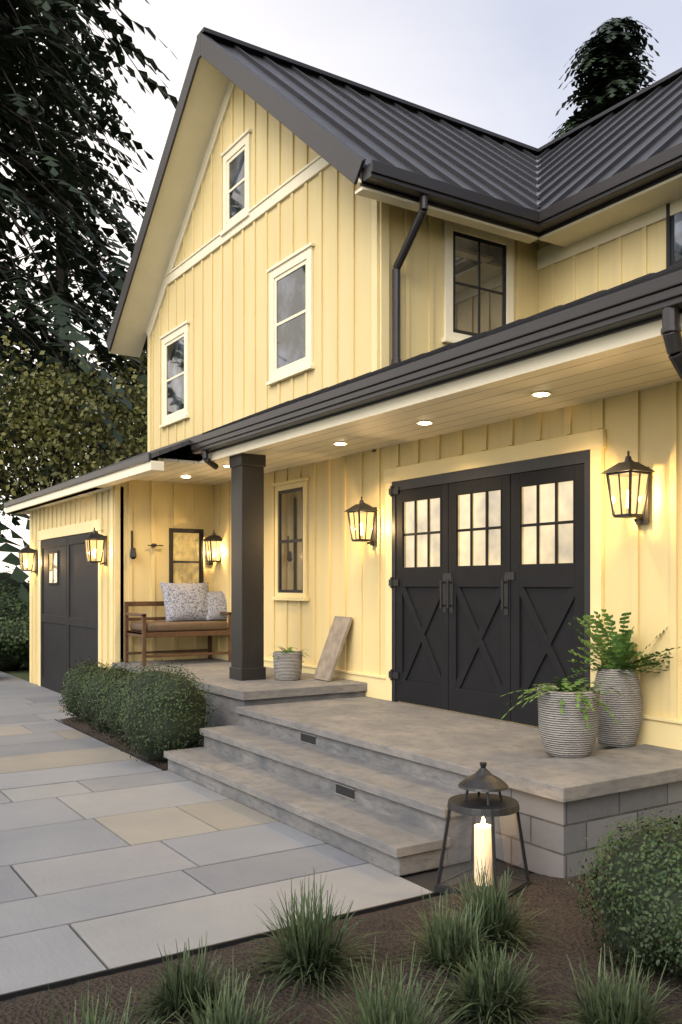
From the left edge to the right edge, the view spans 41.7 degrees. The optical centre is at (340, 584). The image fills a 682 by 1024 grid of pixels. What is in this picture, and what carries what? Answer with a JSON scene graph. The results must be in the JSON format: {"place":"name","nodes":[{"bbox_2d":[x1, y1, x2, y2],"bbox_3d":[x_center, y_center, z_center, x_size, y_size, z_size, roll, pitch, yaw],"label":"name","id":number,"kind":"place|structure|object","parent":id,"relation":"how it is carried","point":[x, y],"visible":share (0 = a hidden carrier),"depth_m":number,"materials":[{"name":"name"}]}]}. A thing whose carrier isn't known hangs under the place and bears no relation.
{"place":"outdoors","nodes":[
{"label":"outdoors","id":0,"kind":"place"},
{"bbox_2d":[1,661,202,746],"bbox_3d":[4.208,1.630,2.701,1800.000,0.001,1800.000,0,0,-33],"label":"lawn","id":1,"kind":"structure","parent":0,"point":[22,672],"depth_m":16.61,"materials":[{"name":"green plant"}]},
{"bbox_2d":[0,327,147,529],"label":"tree","id":2,"kind":"object","parent":1,"relation":"on","point":[53,397],"depth_m":19.83,"materials":[{"name":"green plant"}]},
{"bbox_2d":[0,0,147,538],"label":"fir","id":3,"kind":"object","parent":1,"relation":"on","point":[92,89],"depth_m":39.81,"materials":[{"name":"green plant"}]},
{"bbox_2d":[3,316,147,452],"bbox_3d":[-6.796,-4.203,30.895,9.874,11.605,8.615,0,0,-33],"label":"tree","id":4,"kind":"object","parent":1,"relation":"on","point":[143,357],"depth_m":30.03,"materials":[{"name":"green plant"}]},
{"bbox_2d":[9,360,147,488],"bbox_3d":[-5.324,-2.468,26.157,8.223,8.136,8.498,0,0,-33],"label":"tree","id":5,"kind":"object","parent":1,"relation":"on","point":[127,414],"depth_m":24.95,"materials":[{"name":"green plant"}]},
{"bbox_2d":[0,0,178,603],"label":"tree","id":6,"kind":"object","parent":1,"relation":"on","point":[58,47],"depth_m":24.60,"materials":[{"name":"green plant"}]},
{"bbox_2d":[0,719,442,1000],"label":"edging","id":7,"kind":"object","parent":1,"relation":"on","point":[60,983],"visible":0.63,"depth_m":3.88,"materials":[{"name":"black metal"}]},
{"bbox_2d":[168,690,490,875],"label":"step risers","id":8,"kind":"object","parent":1,"relation":"on","point":[459,834],"visible":0.21,"depth_m":6.07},
{"bbox_2d":[301,733,354,798],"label":"step lights","id":9,"kind":"object","parent":8,"relation":"in","point":[345,791],"visible":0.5,"depth_m":6.01,"materials":[{"name":"black metal"}]},
{"bbox_2d":[112,658,681,857],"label":"stone caps","id":10,"kind":"object","parent":8,"relation":"on","point":[515,756],"visible":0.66,"depth_m":6.20,"materials":[{"name":"grey stone"}]},
{"bbox_2d":[124,601,230,666],"bbox_3d":[-2.030,0.590,11.186,1.174,0.760,0.664,0,0,-33],"label":"bench frame","id":11,"kind":"object","parent":10,"relation":"on","point":[143,634],"visible":0.75,"depth_m":11.12,"materials":[{"name":"brown wood"}]},
{"bbox_2d":[130,621,227,631],"bbox_3d":[-2.021,0.514,11.171,1.070,0.109,0.615,0,0,-33],"label":"bench cushion","id":12,"kind":"object","parent":11,"relation":"on","point":[162,626],"visible":0.94,"depth_m":10.92,"materials":[{"name":"beige fabric"}]},
{"bbox_2d":[160,582,214,621],"bbox_3d":[-1.951,0.220,11.368,0.657,0.530,0.169,0,-22,-33],"label":"pillow","id":13,"kind":"object","parent":11,"relation":"on","point":[185,601],"visible":0.98,"depth_m":11.28,"materials":[{"name":"white fabric"}]},
{"bbox_2d":[206,591,226,620],"bbox_3d":[-1.575,0.270,11.561,0.445,0.424,0.149,0,-28,-33],"label":"pillow","id":14,"kind":"object","parent":11,"relation":"on","point":[216,603],"visible":0.61,"depth_m":11.47,"materials":[{"name":"white fabric"}]},
{"bbox_2d":[229,453,265,680],"bbox_3d":[-0.957,-0.177,9.154,0.280,2.283,0.280,0,0,-33],"label":"porch post","id":15,"kind":"object","parent":10,"relation":"on","point":[247,566],"visible":0.98,"depth_m":9.06,"materials":[{"name":"black wood"}]},
{"bbox_2d":[313,616,352,681],"bbox_3d":[-0.082,0.646,9.073,0.294,0.642,0.300,0,0,-33],"label":"leaning board","id":16,"kind":"object","parent":10,"relation":"on","point":[332,649],"visible":1,"depth_m":9.04,"materials":[{"name":"beige wood"}]},
{"bbox_2d":[273,651,642,757],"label":"pots","id":17,"kind":"object","parent":10,"relation":"on","point":[567,733],"visible":0.92,"depth_m":5.84,"materials":[{"name":"concrete"}]},
{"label":"pot soil","id":18,"kind":"structure","parent":17,"relation":"in","visible":0},
{"bbox_2d":[267,609,679,729],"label":"pot plants","id":19,"kind":"object","parent":18,"relation":"on","point":[620,654],"visible":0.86,"depth_m":5.88,"materials":[{"name":"green plant"}]},
{"bbox_2d":[396,464,583,726],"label":"door leaves","id":20,"kind":"object","parent":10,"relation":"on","point":[477,651],"visible":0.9,"depth_m":7.32,"materials":[{"name":"black wood"}]},
{"bbox_2d":[49,481,572,582],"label":"door window panes","id":21,"kind":"structure","parent":20,"relation":"in","point":[547,532],"depth_m":7.32,"materials":[{"name":"yellow glass"}]},
{"bbox_2d":[0,717,681,1023],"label":"mulch beds","id":22,"kind":"object","parent":1,"relation":"on","point":[544,892],"visible":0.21,"depth_m":3.62,"materials":[{"name":"brown soil"}]},
{"bbox_2d":[434,762,531,898],"bbox_3d":[0.741,1.258,4.659,0.373,0.664,0.373,0,0,38],"label":"floor lantern","id":23,"kind":"object","parent":22,"relation":"on","point":[487,803],"visible":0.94,"depth_m":4.62,"materials":[{"name":"black metal"}]},
{"bbox_2d":[474,823,491,885],"bbox_3d":[0.741,1.410,4.659,0.094,0.310,0.094,0,0,-33],"label":"candle","id":24,"kind":"object","parent":23,"relation":"in","point":[482,845],"visible":0.69,"depth_m":4.62,"materials":[{"name":"beige wax"}]},
{"bbox_2d":[0,561,681,986],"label":"boxwood","id":25,"kind":"object","parent":1,"relation":"on","point":[596,863],"depth_m":7.70,"materials":[{"name":"green plant"}]},
{"bbox_2d":[30,856,681,1023],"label":"grasses","id":26,"kind":"object","parent":1,"relation":"on","point":[486,925],"visible":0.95,"depth_m":3.31,"materials":[{"name":"green plant"}]},
{"bbox_2d":[31,86,681,727],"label":"wall siding","id":27,"kind":"object","parent":1,"relation":"on","point":[219,298],"visible":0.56,"depth_m":9.51,"materials":[{"name":"yellow wood"}]},
{"bbox_2d":[41,531,97,692],"bbox_3d":[-3.909,0.450,12.867,0.076,2.300,2.920,0,0,-33],"label":"garage door","id":28,"kind":"structure","parent":27,"relation":"attached to","point":[69,617],"depth_m":12.81,"materials":[{"name":"black wood"}]},
{"bbox_2d":[5,57,681,513],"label":"soffits","id":29,"kind":"object","parent":27,"relation":"on","point":[195,131],"visible":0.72,"depth_m":9.42,"materials":[{"name":"beige wood"}]},
{"bbox_2d":[12,332,681,513],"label":"porch ceiling","id":30,"kind":"structure","parent":27,"relation":"attached to","point":[637,367],"depth_m":6.78,"materials":[{"name":"beige wood"}]},
{"bbox_2d":[182,393,548,477],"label":"downlights","id":31,"kind":"object","parent":30,"relation":"attached to","point":[536,395],"visible":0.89,"depth_m":7.24,"materials":[{"name":"white"}]},
{"bbox_2d":[180,391,551,477],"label":"downlight rings","id":32,"kind":"object","parent":31,"relation":"on","point":[432,422],"visible":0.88,"depth_m":7.21,"materials":[{"name":"white metal"}]},
{"bbox_2d":[17,203,681,701],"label":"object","id":33,"kind":"object","parent":27,"relation":"attached to","point":[629,469],"visible":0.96,"depth_m":8.28,"materials":[{"name":"metal"}]},
{"bbox_2d":[173,533,198,582],"bbox_3d":[-2.023,-0.296,11.675,0.364,0.761,0.006,0,0,-33],"label":"window pane","id":34,"kind":"structure","parent":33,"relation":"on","point":[185,546],"depth_m":11.67,"materials":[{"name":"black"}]},
{"bbox_2d":[26,490,628,566],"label":"bulbs","id":35,"kind":"object","parent":33,"relation":"on","point":[361,524],"visible":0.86,"depth_m":8.63,"materials":[{"name":"yellow"}]},
{"bbox_2d":[281,236,502,589],"bbox_3d":[0.434,-1.762,9.690,2.545,3.641,0.519,0,0,18],"label":"dark glass","id":36,"kind":"object","parent":33,"relation":"in","point":[491,278],"visible":0.89,"depth_m":9.44,"materials":[{"name":"black glass"}]},
{"bbox_2d":[30,199,681,749],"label":"wall trim","id":37,"kind":"structure","parent":27,"relation":"attached to","point":[660,731],"depth_m":8.65,"materials":[{"name":"yellow wood"}]},
{"bbox_2d":[142,27,681,434],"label":"metal roof","id":38,"kind":"object","parent":27,"relation":"on","point":[367,124],"visible":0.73,"depth_m":10.56,"materials":[{"name":"black metal"}]},
{"bbox_2d":[4,31,681,507],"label":"gutters","id":39,"kind":"object","parent":38,"relation":"attached to","point":[640,305],"visible":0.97,"depth_m":8.12,"materials":[{"name":"black metal"}]},
{"bbox_2d":[536,155,540,210],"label":"valley","id":40,"kind":"structure","parent":38,"relation":"attached to","point":[538,185],"depth_m":11.55,"materials":[{"name":"silver metal"}]},
{"bbox_2d":[146,80,681,428],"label":"cream trim","id":41,"kind":"structure","parent":27,"relation":"attached to","point":[248,215],"depth_m":10.36,"materials":[{"name":"beige wood"}]},
{"bbox_2d":[167,150,681,414],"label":"window","id":42,"kind":"structure","parent":41,"relation":"in","point":[291,301],"depth_m":10.29,"materials":[{"name":"black"}]},
{"bbox_2d":[491,781,681,877],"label":"ashlar walls","id":43,"kind":"structure","parent":1,"relation":"on","point":[555,833],"depth_m":4.96,"materials":[{"name":"grey stone"}]},
{"bbox_2d":[550,16,659,139],"bbox_3d":[8.849,-8.700,30.727,15.658,20.600,15.486,0,0,-33],"label":"fir","id":44,"kind":"object","parent":1,"relation":"on","point":[595,82],"depth_m":29.84,"materials":[{"name":"green plant"}]},
{"bbox_2d":[51,433,201,486],"bbox_3d":[-1.360,-1.858,13.761,5.820,1.450,6.770,0,0,-33],"label":"roof shingle","id":45,"kind":"object","parent":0,"point":[168,448],"visible":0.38,"depth_m":9.94,"materials":[{"name":"black metal"}]},
{"bbox_2d":[0,671,431,993],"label":"paving","id":46,"kind":"structure","parent":0,"point":[112,857],"depth_m":5.16,"materials":[{"name":"grey stone"}]},
{"bbox_2d":[11,843,532,968],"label":"paving joints","id":47,"kind":"object","parent":46,"relation":"on","point":[427,879],"depth_m":5.01,"materials":[{"name":"black"}]},
{"bbox_2d":[0,0,681,582],"label":"sky","id":48,"kind":"structure","parent":0,"point":[496,66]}
]}

